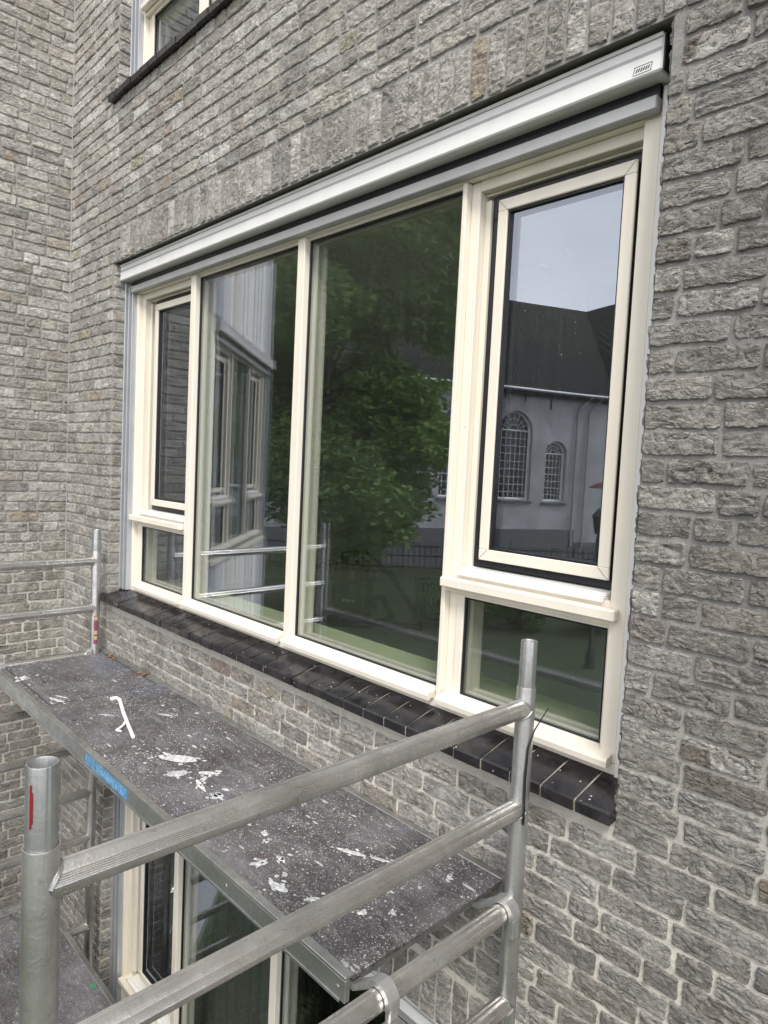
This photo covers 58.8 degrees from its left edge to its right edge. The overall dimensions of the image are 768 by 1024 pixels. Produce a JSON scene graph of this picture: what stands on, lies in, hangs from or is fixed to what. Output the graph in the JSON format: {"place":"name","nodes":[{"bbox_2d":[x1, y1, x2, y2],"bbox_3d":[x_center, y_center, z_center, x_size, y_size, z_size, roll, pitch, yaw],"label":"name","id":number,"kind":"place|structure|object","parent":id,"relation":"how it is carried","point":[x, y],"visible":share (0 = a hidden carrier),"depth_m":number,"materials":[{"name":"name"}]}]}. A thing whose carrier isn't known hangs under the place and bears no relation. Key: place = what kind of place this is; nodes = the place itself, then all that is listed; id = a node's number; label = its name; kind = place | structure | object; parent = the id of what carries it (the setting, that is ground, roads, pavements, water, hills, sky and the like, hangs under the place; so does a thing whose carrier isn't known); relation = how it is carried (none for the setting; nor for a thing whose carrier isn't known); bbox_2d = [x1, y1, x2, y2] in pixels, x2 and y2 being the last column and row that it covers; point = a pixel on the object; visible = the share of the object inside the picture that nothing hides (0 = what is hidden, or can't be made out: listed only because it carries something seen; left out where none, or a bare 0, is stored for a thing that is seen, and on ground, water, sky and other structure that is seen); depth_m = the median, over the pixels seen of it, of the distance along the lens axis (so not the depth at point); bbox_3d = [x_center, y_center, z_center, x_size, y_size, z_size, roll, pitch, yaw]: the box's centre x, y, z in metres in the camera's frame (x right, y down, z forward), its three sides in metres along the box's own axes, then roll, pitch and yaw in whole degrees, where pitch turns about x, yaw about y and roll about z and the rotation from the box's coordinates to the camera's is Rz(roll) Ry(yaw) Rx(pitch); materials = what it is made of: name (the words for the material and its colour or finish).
{"place":"outdoors","nodes":[
{"label":"outdoors","id":0,"kind":"place"},
{"bbox_2d":[151,854,407,1023],"bbox_3d":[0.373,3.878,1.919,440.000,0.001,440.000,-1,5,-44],"label":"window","id":1,"kind":"structure","parent":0,"point":[317,1003],"depth_m":5.29,"materials":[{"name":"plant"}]},
{"bbox_2d":[0,529,548,1023],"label":"scaffold tower","id":2,"kind":"structure","parent":1,"relation":"on","point":[50,875],"depth_m":1.31,"materials":[{"name":"metal"}]},
{"bbox_2d":[0,900,116,1023],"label":"scaffold platform","id":3,"kind":"structure","parent":2,"relation":"on","point":[80,998],"depth_m":3.17,"materials":[{"name":"grey wood"}]},
{"bbox_2d":[0,647,519,1021],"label":"scaffold platform","id":4,"kind":"structure","parent":2,"relation":"attached to","point":[180,754],"depth_m":2.14,"materials":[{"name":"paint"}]},
{"bbox_2d":[110,696,134,737],"bbox_3d":[-1.126,0.869,2.897,0.064,0.019,0.482,1,4,-28],"label":"plastic strip","id":5,"kind":"object","parent":4,"relation":"on","point":[125,717],"visible":1,"depth_m":2.85,"materials":[{"name":"white plastic"}]},
{"bbox_2d":[0,0,767,1023],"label":"house","id":6,"kind":"structure","parent":1,"relation":"on","point":[464,302],"depth_m":2.60,"materials":[{"name":"grey brick"}]},
{"bbox_2d":[140,0,214,64],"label":"window","id":7,"kind":"structure","parent":6,"relation":"in","point":[159,15],"depth_m":3.66,"materials":[{"name":"beige paint"}]},
{"bbox_2d":[118,804,298,1023],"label":"window","id":8,"kind":"structure","parent":6,"relation":"in","point":[137,973],"depth_m":3.61,"materials":[{"name":"beige paint"}]},
{"bbox_2d":[167,852,270,1023],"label":"window pane","id":9,"kind":"object","parent":8,"relation":"attached to","point":[223,922],"visible":0.27,"depth_m":3.89,"materials":[{"name":"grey glass"}]},
{"bbox_2d":[284,550,421,629],"bbox_3d":[-0.331,0.740,6.839,1.419,0.689,0.737,3,4,0],"label":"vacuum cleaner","id":10,"kind":"object","parent":6,"relation":"in","point":[354,582],"visible":0.97,"depth_m":6.77,"materials":[{"name":"plastic"}]},
{"bbox_2d":[129,100,662,774],"bbox_3d":[-0.360,-0.281,2.811,0.144,1.700,2.973,-1,5,-44],"label":"window","id":11,"kind":"structure","parent":6,"relation":"in","point":[625,158],"depth_m":2.15,"materials":[{"name":"beige paint"}]},
{"bbox_2d":[414,577,441,619],"bbox_3d":[0.505,0.911,7.143,0.404,0.391,0.404,-1,5,-44],"label":"wire basket","id":12,"kind":"object","parent":6,"relation":"in","point":[426,612],"visible":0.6,"depth_m":7.05,"materials":[{"name":"black metal"}]}
]}

